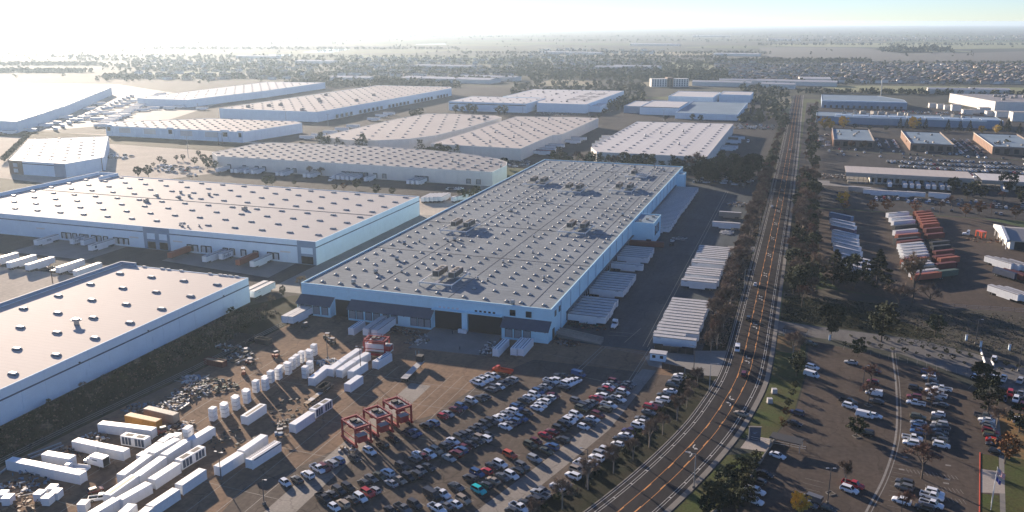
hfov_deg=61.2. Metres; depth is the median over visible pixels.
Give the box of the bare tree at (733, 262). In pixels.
[726,260,738,267]
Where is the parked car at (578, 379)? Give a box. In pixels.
[570,377,581,382]
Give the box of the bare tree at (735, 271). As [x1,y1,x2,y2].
[726,268,739,278]
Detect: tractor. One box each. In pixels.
[416,354,424,361]
[610,318,619,329]
[962,230,973,236]
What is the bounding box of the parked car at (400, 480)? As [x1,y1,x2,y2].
[392,475,406,484]
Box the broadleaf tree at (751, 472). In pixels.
[741,467,757,483]
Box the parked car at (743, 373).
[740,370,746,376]
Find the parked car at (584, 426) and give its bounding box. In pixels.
[577,422,589,430]
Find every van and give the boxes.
[422,485,440,500]
[571,368,585,377]
[572,457,590,467]
[734,343,739,351]
[803,368,819,378]
[804,491,823,504]
[855,408,873,419]
[865,388,882,396]
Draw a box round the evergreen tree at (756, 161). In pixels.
[744,153,764,172]
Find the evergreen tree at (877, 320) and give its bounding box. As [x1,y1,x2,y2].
[867,300,901,341]
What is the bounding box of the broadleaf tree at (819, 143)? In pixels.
[812,140,822,148]
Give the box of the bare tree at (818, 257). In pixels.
[808,252,831,284]
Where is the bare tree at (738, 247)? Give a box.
[728,244,745,252]
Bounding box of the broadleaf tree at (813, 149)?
[807,147,816,154]
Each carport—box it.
[769,432,803,452]
[783,325,808,335]
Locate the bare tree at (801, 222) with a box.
[793,216,810,236]
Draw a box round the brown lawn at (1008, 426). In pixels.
[998,410,1023,459]
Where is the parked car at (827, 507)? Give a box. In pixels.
[820,503,836,511]
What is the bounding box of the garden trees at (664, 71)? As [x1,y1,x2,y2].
[0,53,1023,83]
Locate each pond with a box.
[25,47,84,49]
[308,49,347,51]
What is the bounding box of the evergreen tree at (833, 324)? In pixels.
[819,303,845,335]
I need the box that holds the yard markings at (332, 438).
[35,352,639,511]
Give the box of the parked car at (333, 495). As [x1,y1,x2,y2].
[324,490,338,499]
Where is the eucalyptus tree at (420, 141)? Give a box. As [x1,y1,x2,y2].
[414,139,424,148]
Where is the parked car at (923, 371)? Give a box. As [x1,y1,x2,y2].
[921,368,935,374]
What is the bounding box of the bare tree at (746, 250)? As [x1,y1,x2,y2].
[740,246,750,263]
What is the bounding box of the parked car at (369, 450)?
[362,445,376,455]
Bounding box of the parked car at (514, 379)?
[505,376,518,382]
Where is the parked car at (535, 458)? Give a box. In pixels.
[526,452,542,463]
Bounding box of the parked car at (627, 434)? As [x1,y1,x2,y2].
[618,432,633,438]
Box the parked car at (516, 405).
[509,402,523,410]
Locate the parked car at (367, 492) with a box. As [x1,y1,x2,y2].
[360,486,375,498]
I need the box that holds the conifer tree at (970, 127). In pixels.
[966,120,972,131]
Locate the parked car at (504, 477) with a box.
[495,472,510,481]
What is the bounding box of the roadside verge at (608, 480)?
[538,375,716,511]
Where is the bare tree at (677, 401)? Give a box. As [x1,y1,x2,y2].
[668,394,685,420]
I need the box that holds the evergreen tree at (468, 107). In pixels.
[465,103,472,113]
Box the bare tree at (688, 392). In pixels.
[684,387,693,407]
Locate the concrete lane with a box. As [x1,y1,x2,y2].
[264,383,429,511]
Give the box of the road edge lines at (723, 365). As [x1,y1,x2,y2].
[587,96,801,511]
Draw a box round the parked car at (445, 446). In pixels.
[438,442,450,450]
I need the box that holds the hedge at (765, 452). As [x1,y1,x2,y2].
[711,439,775,511]
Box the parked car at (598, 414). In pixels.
[590,409,605,418]
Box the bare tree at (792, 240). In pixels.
[785,236,799,245]
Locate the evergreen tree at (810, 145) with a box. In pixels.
[806,143,814,149]
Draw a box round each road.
[586,95,802,511]
[777,321,1023,390]
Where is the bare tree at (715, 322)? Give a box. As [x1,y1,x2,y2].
[708,320,721,343]
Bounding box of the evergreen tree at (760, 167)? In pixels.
[753,158,765,175]
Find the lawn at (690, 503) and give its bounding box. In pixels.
[673,452,763,511]
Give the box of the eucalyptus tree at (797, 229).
[791,225,803,242]
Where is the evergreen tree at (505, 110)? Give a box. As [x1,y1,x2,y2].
[501,105,507,114]
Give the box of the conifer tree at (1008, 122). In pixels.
[1004,117,1011,131]
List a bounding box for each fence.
[0,324,278,463]
[654,344,693,354]
[662,363,684,372]
[685,368,703,378]
[746,435,804,448]
[942,304,1022,311]
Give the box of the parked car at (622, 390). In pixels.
[616,387,629,395]
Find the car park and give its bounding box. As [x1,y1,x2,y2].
[717,340,1023,511]
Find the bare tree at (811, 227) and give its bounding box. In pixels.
[805,223,818,233]
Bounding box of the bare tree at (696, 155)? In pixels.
[687,151,701,160]
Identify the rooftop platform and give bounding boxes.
[419,265,469,288]
[439,218,479,234]
[522,175,551,186]
[557,182,587,192]
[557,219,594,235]
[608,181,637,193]
[624,168,650,177]
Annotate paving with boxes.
[215,94,785,132]
[798,149,1023,220]
[801,102,1023,159]
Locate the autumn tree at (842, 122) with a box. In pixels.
[839,116,850,126]
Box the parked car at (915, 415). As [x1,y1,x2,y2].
[910,412,925,420]
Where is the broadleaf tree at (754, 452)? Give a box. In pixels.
[751,449,762,458]
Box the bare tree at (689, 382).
[685,378,697,396]
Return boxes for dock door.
[61,232,66,238]
[66,232,71,238]
[96,235,101,241]
[118,237,123,243]
[123,238,128,244]
[192,245,198,251]
[201,245,205,251]
[206,246,211,252]
[240,249,246,255]
[273,252,278,259]
[313,306,319,314]
[321,307,327,314]
[349,310,355,318]
[356,311,362,319]
[365,312,371,320]
[373,313,379,320]
[410,317,417,325]
[418,318,424,326]
[425,319,430,327]
[505,328,511,337]
[514,329,521,337]
[523,330,530,337]
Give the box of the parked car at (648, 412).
[641,409,655,415]
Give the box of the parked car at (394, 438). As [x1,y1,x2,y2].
[388,434,399,442]
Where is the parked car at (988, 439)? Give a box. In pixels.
[985,436,1002,441]
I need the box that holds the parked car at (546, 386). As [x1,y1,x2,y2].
[539,383,552,389]
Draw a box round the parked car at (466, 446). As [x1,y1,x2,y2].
[458,443,471,450]
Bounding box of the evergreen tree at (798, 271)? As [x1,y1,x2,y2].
[782,268,806,293]
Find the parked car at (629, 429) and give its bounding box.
[621,427,636,434]
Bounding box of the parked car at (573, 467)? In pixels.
[568,464,584,474]
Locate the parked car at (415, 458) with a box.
[408,455,420,463]
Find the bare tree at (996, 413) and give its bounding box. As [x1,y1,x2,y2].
[990,405,1008,428]
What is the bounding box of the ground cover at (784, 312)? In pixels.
[0,294,1023,460]
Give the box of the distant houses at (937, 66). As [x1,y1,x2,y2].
[134,35,1023,78]
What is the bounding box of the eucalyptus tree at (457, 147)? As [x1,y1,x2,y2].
[453,145,459,152]
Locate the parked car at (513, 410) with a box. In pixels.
[505,406,518,414]
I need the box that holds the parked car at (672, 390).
[663,388,677,393]
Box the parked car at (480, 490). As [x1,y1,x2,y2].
[470,483,486,495]
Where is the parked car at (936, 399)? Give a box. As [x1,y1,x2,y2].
[926,396,942,401]
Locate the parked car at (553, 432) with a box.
[544,428,559,435]
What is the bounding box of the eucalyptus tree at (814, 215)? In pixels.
[808,213,819,230]
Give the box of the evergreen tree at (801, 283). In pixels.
[790,274,810,294]
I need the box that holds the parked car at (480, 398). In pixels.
[473,395,486,401]
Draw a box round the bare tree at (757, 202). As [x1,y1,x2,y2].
[749,199,759,206]
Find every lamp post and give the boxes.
[214,451,222,479]
[262,479,266,504]
[580,447,587,487]
[826,468,836,503]
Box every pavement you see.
[0,315,684,511]
[223,360,671,511]
[419,198,460,214]
[663,95,803,511]
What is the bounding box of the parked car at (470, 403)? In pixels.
[462,400,475,406]
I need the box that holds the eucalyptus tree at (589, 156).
[586,151,595,161]
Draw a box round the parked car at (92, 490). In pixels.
[86,486,103,494]
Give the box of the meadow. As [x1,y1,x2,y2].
[783,288,1023,365]
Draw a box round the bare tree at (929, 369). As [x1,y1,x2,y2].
[922,365,940,382]
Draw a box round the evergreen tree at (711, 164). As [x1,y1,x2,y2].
[696,159,713,179]
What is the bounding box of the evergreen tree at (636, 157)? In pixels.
[630,154,643,163]
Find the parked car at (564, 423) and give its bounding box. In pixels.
[556,419,571,428]
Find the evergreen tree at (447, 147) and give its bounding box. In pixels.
[443,145,452,151]
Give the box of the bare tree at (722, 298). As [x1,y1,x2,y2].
[715,297,728,307]
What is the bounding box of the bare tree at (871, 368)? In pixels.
[861,362,880,383]
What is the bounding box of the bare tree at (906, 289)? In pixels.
[881,284,918,305]
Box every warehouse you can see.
[0,86,111,132]
[0,172,419,264]
[0,261,249,425]
[8,136,109,177]
[105,118,302,142]
[137,82,325,107]
[212,142,506,185]
[219,85,451,121]
[295,159,685,343]
[318,114,501,148]
[431,116,598,160]
[449,96,544,112]
[503,89,623,112]
[591,121,733,168]
[949,93,1023,110]
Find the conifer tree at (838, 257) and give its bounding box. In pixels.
[820,249,849,285]
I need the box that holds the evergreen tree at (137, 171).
[132,166,142,174]
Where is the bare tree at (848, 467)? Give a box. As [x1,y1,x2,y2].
[838,459,853,482]
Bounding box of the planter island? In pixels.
[825,490,835,495]
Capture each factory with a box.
[624,101,649,112]
[640,100,688,115]
[668,91,719,102]
[675,101,747,120]
[719,91,753,102]
[816,110,1003,128]
[821,94,906,108]
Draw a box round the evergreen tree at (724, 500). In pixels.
[712,487,733,511]
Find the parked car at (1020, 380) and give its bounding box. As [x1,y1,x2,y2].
[1015,376,1023,384]
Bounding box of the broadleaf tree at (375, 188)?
[371,184,380,192]
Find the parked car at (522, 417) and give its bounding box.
[514,413,528,422]
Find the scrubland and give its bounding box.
[284,77,790,122]
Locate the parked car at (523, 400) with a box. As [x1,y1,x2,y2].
[517,397,530,403]
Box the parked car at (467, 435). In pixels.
[458,430,471,439]
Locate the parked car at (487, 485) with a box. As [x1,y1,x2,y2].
[479,481,492,489]
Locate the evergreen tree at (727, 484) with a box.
[721,476,742,496]
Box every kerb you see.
[583,127,785,511]
[979,457,979,511]
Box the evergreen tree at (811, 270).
[802,266,819,291]
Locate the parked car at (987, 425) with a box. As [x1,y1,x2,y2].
[982,423,996,429]
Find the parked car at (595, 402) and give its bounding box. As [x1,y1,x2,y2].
[587,399,598,405]
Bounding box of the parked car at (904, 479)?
[895,477,914,484]
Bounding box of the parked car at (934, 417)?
[930,415,946,420]
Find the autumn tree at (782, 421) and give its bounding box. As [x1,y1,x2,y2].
[779,420,787,428]
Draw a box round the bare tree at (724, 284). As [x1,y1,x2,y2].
[720,280,732,289]
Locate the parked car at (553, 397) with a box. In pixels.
[548,394,556,399]
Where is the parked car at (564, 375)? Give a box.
[559,373,568,378]
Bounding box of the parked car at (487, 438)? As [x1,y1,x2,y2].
[482,434,492,442]
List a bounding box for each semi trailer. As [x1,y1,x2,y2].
[0,252,18,264]
[2,130,17,133]
[6,254,36,269]
[23,128,36,131]
[25,256,54,271]
[33,234,58,245]
[38,123,53,126]
[49,121,62,123]
[55,259,84,274]
[59,115,73,118]
[69,118,83,121]
[69,235,84,244]
[73,262,102,276]
[80,237,95,245]
[83,107,95,109]
[88,112,98,115]
[88,238,115,250]
[90,117,103,120]
[93,102,105,104]
[93,123,107,126]
[103,112,115,114]
[104,118,118,120]
[108,116,121,119]
[137,108,149,110]
[173,105,184,107]
[196,107,207,109]
[202,249,225,262]
[215,165,229,172]
[218,250,232,259]
[230,166,244,172]
[234,166,248,173]
[243,167,257,173]
[249,253,272,267]
[249,280,267,297]
[250,281,275,298]
[251,167,264,174]
[275,169,288,175]
[280,169,293,175]
[281,305,305,323]
[287,306,312,323]
[299,135,314,138]
[303,170,315,177]
[307,171,320,177]
[323,130,337,133]
[332,172,344,179]
[335,127,348,130]
[336,172,348,179]
[341,173,353,180]
[345,173,357,179]
[346,124,359,127]
[350,173,362,179]
[363,315,386,335]
[364,174,375,181]
[367,117,379,120]
[371,317,395,335]
[375,114,387,116]
[383,112,394,114]
[406,177,417,184]
[411,177,422,184]
[415,177,426,184]
[421,193,432,202]
[425,193,436,202]
[429,193,440,202]
[434,193,444,201]
[438,192,450,201]
[451,194,461,202]
[457,193,469,201]
[533,150,550,154]
[545,145,561,148]
[548,143,564,146]
[565,139,580,143]
[567,311,606,323]
[570,308,608,320]
[571,136,586,140]
[573,306,611,317]
[575,303,612,314]
[577,301,613,310]
[579,298,615,309]
[582,296,618,306]
[589,286,624,298]
[592,284,626,294]
[593,282,628,292]
[595,279,629,288]
[598,277,630,286]
[599,275,633,285]
[601,273,634,282]
[603,271,635,279]
[611,261,643,271]
[617,254,648,263]
[619,252,649,260]
[621,250,650,254]
[622,249,652,257]
[623,247,652,250]
[625,245,653,253]
[653,213,677,219]
[653,330,685,336]
[653,334,696,348]
[655,211,679,216]
[656,208,680,210]
[656,210,680,214]
[657,324,698,331]
[657,327,699,341]
[658,321,700,331]
[659,206,682,212]
[660,205,684,211]
[660,226,669,232]
[661,318,701,331]
[662,203,685,208]
[663,313,703,319]
[663,316,703,329]
[664,310,704,320]
[665,199,688,204]
[666,307,705,319]
[668,305,707,317]
[669,302,707,314]
[670,300,708,311]
[671,297,707,302]
[681,278,716,290]
[684,276,719,287]
[685,272,719,279]
[686,270,720,279]
[687,268,720,272]
[689,266,722,275]
[691,259,724,264]
[692,261,724,269]
[695,255,727,264]
[696,250,728,254]
[696,252,727,255]
[696,254,727,257]
[698,248,729,256]
[699,245,729,248]
[699,247,729,250]
[712,221,740,229]
[719,211,740,218]
[721,146,735,150]
[726,139,740,143]
[729,136,744,139]
[829,212,853,221]
[829,218,854,224]
[830,224,856,233]
[831,221,856,228]
[831,233,859,241]
[831,237,859,245]
[832,229,858,238]
[832,241,861,250]
[833,245,862,256]
[841,253,869,263]
[844,263,870,275]
[848,186,870,192]
[863,189,887,195]
[886,211,908,218]
[887,179,891,187]
[887,190,896,195]
[888,215,912,223]
[891,219,915,225]
[892,228,917,236]
[893,190,914,196]
[896,241,923,250]
[898,244,925,251]
[899,247,926,255]
[900,250,927,258]
[901,253,928,258]
[902,180,907,188]
[908,181,913,188]
[908,268,938,278]
[909,191,925,196]
[914,181,920,188]
[924,181,930,189]
[928,192,950,198]
[930,182,936,189]
[938,182,944,190]
[945,182,951,190]
[984,255,1013,269]
[987,284,1021,300]
[995,256,1022,270]
[995,285,1023,302]
[1000,184,1008,191]
[1003,258,1023,270]
[1004,286,1023,292]
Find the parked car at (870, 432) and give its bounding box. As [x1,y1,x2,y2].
[859,428,874,436]
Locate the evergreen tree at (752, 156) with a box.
[741,153,758,170]
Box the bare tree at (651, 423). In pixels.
[641,417,659,447]
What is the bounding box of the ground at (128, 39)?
[0,25,1023,511]
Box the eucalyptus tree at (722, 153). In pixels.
[715,151,725,171]
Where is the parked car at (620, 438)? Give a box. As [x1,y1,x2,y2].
[612,435,627,442]
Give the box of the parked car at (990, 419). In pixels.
[978,417,994,423]
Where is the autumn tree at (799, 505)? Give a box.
[791,491,813,511]
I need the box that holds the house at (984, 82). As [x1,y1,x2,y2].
[979,80,989,83]
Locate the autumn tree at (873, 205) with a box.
[866,199,878,210]
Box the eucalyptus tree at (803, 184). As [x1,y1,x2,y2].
[797,181,808,192]
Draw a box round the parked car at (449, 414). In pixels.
[441,410,454,417]
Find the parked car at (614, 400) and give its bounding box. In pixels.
[606,397,620,403]
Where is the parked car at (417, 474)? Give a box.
[408,469,423,478]
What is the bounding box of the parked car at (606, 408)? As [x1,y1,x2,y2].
[597,405,611,412]
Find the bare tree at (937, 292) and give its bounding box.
[917,282,946,304]
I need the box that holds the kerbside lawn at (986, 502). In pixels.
[980,494,999,511]
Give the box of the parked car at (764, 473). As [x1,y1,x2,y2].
[756,469,773,478]
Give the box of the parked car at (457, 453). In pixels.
[449,449,463,458]
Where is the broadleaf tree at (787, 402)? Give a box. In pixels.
[784,397,792,406]
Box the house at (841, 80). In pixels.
[838,78,845,82]
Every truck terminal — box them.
[845,166,974,187]
[975,173,1023,189]
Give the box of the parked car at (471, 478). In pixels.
[462,473,477,483]
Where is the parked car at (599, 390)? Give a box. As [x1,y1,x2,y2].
[596,387,609,394]
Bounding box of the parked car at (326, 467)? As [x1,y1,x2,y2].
[317,461,330,472]
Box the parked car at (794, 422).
[786,419,802,426]
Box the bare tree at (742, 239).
[733,236,749,245]
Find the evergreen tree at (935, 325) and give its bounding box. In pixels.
[924,312,947,334]
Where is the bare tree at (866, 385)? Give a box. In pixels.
[859,381,879,403]
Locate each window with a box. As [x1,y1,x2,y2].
[510,310,514,315]
[526,311,531,317]
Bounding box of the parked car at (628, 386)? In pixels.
[619,383,633,389]
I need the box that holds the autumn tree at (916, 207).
[909,200,921,210]
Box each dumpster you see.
[203,357,226,367]
[226,339,248,347]
[254,336,271,345]
[316,382,330,394]
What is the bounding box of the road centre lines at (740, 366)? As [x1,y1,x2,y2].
[617,98,798,511]
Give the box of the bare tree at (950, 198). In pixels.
[944,195,956,208]
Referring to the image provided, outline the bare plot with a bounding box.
[766,96,790,108]
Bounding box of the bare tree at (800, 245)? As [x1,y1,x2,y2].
[791,242,806,257]
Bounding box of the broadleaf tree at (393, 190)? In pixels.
[388,187,395,193]
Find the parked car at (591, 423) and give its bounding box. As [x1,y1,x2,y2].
[581,419,596,426]
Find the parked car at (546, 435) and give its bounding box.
[537,431,552,439]
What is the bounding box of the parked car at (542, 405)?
[533,401,547,408]
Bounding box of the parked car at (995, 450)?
[988,446,1003,455]
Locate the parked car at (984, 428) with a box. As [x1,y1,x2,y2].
[982,426,999,434]
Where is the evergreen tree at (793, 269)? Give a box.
[787,264,806,278]
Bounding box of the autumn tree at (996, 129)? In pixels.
[992,125,1002,132]
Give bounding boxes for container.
[0,490,9,502]
[1,493,15,506]
[5,457,35,474]
[30,461,59,479]
[33,489,46,501]
[40,493,54,506]
[41,451,76,465]
[45,484,58,492]
[49,488,63,500]
[54,466,87,484]
[71,437,102,453]
[88,497,120,511]
[97,421,127,434]
[98,443,130,460]
[102,474,138,501]
[116,454,152,482]
[116,481,152,508]
[119,503,137,511]
[120,432,150,448]
[124,412,161,429]
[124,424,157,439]
[133,456,167,484]
[136,451,147,458]
[139,507,153,511]
[143,405,179,422]
[144,446,155,451]
[146,487,180,511]
[147,462,181,489]
[148,438,180,459]
[151,442,162,446]
[158,437,169,442]
[160,439,191,464]
[165,433,173,438]
[172,432,182,439]
[175,445,205,469]
[175,468,206,494]
[182,426,191,433]
[183,431,192,437]
[187,426,215,447]
[208,406,216,412]
[208,411,216,416]
[209,415,217,421]
[214,451,244,475]
[220,402,228,409]
[220,407,228,413]
[221,412,229,417]
[231,396,239,402]
[231,400,239,406]
[232,404,240,410]
[237,434,268,459]
[240,403,266,424]
[242,389,250,395]
[242,394,250,399]
[243,398,250,403]
[245,440,281,469]
[251,379,259,384]
[252,383,259,388]
[252,387,260,392]
[261,377,268,383]
[261,381,268,386]
[262,386,269,390]
[267,369,274,375]
[274,366,281,372]
[275,371,282,376]
[284,361,291,367]
[288,357,295,362]
[289,411,314,433]
[298,350,304,355]
[301,365,308,370]
[306,349,312,354]
[306,360,312,365]
[308,365,330,385]
[309,398,332,417]
[310,343,316,348]
[327,358,347,376]
[336,360,356,377]
[342,348,361,360]
[344,375,363,392]
[347,361,367,378]
[348,321,364,334]
[351,352,370,363]
[365,341,392,352]
[372,353,391,368]
[492,338,508,356]
[510,337,526,355]
[517,338,533,355]
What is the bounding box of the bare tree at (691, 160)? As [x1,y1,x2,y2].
[685,157,695,166]
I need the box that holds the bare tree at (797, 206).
[791,204,807,215]
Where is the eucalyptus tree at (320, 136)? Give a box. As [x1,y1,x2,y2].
[317,132,325,143]
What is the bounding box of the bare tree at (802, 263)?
[794,257,807,269]
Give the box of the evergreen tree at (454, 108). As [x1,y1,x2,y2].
[452,104,458,113]
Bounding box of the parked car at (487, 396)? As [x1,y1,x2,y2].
[480,393,491,399]
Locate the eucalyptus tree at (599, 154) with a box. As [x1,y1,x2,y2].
[597,152,603,161]
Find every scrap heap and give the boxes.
[0,478,33,497]
[2,493,41,511]
[8,470,49,487]
[52,444,82,456]
[80,432,109,442]
[119,401,155,414]
[142,393,189,411]
[157,419,194,436]
[164,380,213,399]
[174,374,208,384]
[190,377,239,394]
[208,429,256,450]
[215,343,249,352]
[223,351,258,363]
[267,396,314,419]
[271,416,294,430]
[314,357,337,366]
[338,445,357,452]
[387,327,425,335]
[403,334,429,347]
[479,341,497,354]
[555,338,580,346]
[568,322,606,330]
[724,202,746,206]
[967,237,1000,242]
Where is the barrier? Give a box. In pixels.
[980,348,985,362]
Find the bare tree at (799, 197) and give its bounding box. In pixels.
[796,194,807,203]
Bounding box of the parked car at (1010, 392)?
[1006,388,1013,396]
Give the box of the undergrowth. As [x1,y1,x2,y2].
[0,181,815,459]
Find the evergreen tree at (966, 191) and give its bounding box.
[961,184,975,198]
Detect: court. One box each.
[0,234,315,302]
[0,267,73,302]
[172,170,477,199]
[311,126,774,181]
[553,178,757,350]
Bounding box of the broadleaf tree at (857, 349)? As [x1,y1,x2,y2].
[849,338,867,356]
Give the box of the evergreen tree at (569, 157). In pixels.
[563,155,573,160]
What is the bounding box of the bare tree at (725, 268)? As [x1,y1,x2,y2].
[722,262,736,272]
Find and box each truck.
[63,461,90,470]
[84,452,109,468]
[88,492,104,502]
[309,462,325,473]
[314,491,331,504]
[393,501,412,511]
[401,429,417,439]
[427,501,446,511]
[434,487,451,499]
[469,379,485,386]
[474,376,489,383]
[478,374,493,381]
[484,372,499,379]
[492,365,512,374]
[508,500,529,511]
[530,487,550,499]
[542,377,558,383]
[600,400,617,408]
[609,394,626,402]
[743,485,765,496]
[743,495,764,505]
[838,397,857,404]
[841,478,864,489]
[865,367,881,373]
[902,433,922,440]
[906,398,925,406]
[918,497,943,509]
[919,490,944,501]
[925,387,943,393]
[929,391,946,398]
[929,423,950,431]
[933,384,951,392]
[973,411,994,418]
[1000,374,1007,382]
[1017,390,1023,398]
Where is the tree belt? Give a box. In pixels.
[702,123,784,350]
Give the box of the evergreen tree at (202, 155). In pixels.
[199,154,206,160]
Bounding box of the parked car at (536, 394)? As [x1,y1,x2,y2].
[527,390,540,398]
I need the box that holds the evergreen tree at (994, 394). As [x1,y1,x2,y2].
[972,377,1007,412]
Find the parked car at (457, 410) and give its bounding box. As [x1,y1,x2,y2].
[449,406,462,413]
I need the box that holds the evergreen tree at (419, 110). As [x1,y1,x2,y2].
[415,107,423,114]
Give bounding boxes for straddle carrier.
[341,413,372,447]
[362,402,393,437]
[363,333,392,356]
[382,394,413,427]
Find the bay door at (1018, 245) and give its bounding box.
[1014,242,1023,249]
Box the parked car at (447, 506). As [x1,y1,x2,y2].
[439,501,453,510]
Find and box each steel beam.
[27,442,61,456]
[30,445,63,458]
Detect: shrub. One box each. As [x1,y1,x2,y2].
[39,422,50,430]
[41,406,54,417]
[45,398,59,405]
[226,306,236,314]
[553,492,560,499]
[593,470,601,475]
[618,446,629,454]
[631,427,642,433]
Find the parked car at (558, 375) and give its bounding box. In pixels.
[552,373,563,378]
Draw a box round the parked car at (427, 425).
[419,422,432,429]
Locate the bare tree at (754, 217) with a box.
[749,214,759,229]
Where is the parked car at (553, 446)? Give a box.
[544,442,559,450]
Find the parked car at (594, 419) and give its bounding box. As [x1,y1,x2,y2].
[585,415,599,422]
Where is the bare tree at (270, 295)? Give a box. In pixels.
[266,294,275,306]
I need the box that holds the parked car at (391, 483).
[384,479,398,487]
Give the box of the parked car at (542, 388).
[536,385,546,391]
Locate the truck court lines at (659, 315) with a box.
[579,192,727,381]
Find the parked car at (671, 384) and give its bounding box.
[665,381,679,388]
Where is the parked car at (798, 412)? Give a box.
[789,408,804,416]
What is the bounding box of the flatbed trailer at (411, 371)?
[400,361,424,380]
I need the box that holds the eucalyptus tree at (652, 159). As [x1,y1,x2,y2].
[647,154,656,164]
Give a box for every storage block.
[928,103,936,107]
[936,104,944,108]
[943,105,949,109]
[950,104,961,110]
[961,109,972,114]
[973,109,979,113]
[977,107,990,112]
[984,110,993,115]
[993,110,1008,116]
[1008,111,1023,121]
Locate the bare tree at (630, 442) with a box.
[624,438,640,459]
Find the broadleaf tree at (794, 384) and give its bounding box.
[791,380,799,388]
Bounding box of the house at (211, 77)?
[206,76,215,79]
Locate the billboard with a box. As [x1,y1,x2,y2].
[880,80,887,95]
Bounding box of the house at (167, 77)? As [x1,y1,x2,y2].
[162,76,171,79]
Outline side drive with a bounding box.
[272,186,490,293]
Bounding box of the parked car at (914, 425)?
[911,423,922,427]
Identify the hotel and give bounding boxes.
[649,77,688,86]
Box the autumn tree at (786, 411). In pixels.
[781,406,790,413]
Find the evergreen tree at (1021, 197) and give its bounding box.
[1017,190,1023,201]
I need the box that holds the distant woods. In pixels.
[0,31,1023,94]
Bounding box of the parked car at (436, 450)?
[429,444,443,455]
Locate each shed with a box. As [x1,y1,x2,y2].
[236,55,280,58]
[295,60,338,63]
[329,76,373,81]
[401,76,500,83]
[415,64,474,68]
[464,75,521,81]
[543,51,603,54]
[595,65,622,67]
[614,65,661,68]
[630,43,680,45]
[692,80,751,86]
[693,36,730,36]
[713,53,760,55]
[719,78,766,84]
[756,79,837,86]
[761,82,795,88]
[770,39,799,40]
[798,77,830,79]
[926,87,979,93]
[969,87,1009,93]
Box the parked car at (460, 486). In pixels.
[453,481,464,491]
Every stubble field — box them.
[538,79,597,85]
[641,81,691,85]
[666,62,713,69]
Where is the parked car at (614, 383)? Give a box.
[605,380,618,386]
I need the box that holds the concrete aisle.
[475,369,655,511]
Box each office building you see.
[831,128,874,148]
[900,130,953,152]
[973,132,1023,155]
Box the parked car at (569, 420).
[561,415,575,424]
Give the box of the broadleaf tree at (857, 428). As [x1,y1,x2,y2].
[845,416,869,436]
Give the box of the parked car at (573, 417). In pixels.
[564,414,578,421]
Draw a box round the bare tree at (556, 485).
[550,477,576,509]
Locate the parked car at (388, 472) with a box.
[380,468,394,477]
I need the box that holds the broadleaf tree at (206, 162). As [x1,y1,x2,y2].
[202,158,211,168]
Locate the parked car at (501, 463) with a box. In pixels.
[492,457,507,468]
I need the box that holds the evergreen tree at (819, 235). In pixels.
[805,232,822,245]
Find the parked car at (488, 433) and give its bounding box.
[482,431,494,438]
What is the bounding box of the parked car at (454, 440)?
[446,437,460,444]
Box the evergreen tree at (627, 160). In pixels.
[624,157,631,163]
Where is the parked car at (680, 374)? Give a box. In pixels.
[673,373,686,377]
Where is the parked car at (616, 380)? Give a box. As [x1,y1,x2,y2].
[607,377,620,383]
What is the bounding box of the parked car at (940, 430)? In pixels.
[931,428,948,434]
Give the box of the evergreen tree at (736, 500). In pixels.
[729,486,749,511]
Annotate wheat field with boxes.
[764,43,1023,48]
[819,85,1023,93]
[874,49,969,52]
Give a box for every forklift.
[157,424,167,435]
[241,367,245,375]
[243,346,248,354]
[245,357,253,364]
[271,350,280,358]
[274,427,287,437]
[301,322,309,328]
[323,332,330,339]
[328,337,338,344]
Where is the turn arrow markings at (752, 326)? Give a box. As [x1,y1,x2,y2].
[689,180,783,456]
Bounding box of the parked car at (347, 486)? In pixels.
[340,480,355,492]
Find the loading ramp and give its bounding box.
[556,327,603,344]
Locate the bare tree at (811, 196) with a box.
[804,192,821,203]
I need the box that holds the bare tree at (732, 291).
[720,286,738,302]
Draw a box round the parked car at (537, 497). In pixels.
[525,494,542,502]
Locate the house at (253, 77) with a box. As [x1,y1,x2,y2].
[249,75,258,78]
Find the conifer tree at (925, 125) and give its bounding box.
[922,118,928,127]
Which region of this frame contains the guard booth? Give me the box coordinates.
[649,349,667,361]
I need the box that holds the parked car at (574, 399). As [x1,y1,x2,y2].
[569,396,583,402]
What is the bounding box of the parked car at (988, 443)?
[985,441,1001,447]
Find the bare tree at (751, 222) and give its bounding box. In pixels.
[746,218,756,234]
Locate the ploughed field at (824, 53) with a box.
[758,47,1023,60]
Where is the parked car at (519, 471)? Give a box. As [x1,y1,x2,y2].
[509,466,524,475]
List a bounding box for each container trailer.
[167,246,190,258]
[235,252,258,265]
[629,240,663,248]
[891,223,916,231]
[893,236,919,244]
[895,232,920,237]
[896,239,923,245]
[906,265,936,274]
[910,271,941,282]
[913,210,931,216]
[914,212,933,218]
[916,215,935,220]
[917,217,936,222]
[918,220,937,225]
[920,222,939,229]
[922,227,942,233]
[924,232,944,240]
[928,240,950,247]
[929,244,951,252]
[931,254,954,262]
[932,249,954,254]
[934,261,956,269]
[934,268,958,278]
[936,255,959,262]
[992,267,1016,279]
[1002,268,1023,281]
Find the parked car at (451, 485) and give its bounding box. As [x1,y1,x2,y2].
[447,482,460,491]
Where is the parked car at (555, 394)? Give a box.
[546,392,560,398]
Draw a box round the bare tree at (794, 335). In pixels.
[784,329,808,357]
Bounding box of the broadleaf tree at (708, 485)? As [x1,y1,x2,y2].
[703,481,729,501]
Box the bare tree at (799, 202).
[797,198,808,204]
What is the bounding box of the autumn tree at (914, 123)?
[908,116,921,127]
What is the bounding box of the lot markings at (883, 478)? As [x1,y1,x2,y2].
[758,345,1015,511]
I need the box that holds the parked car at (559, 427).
[551,423,566,432]
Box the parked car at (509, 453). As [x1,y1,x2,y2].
[502,448,517,459]
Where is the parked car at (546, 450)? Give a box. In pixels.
[538,446,553,454]
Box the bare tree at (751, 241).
[740,235,755,253]

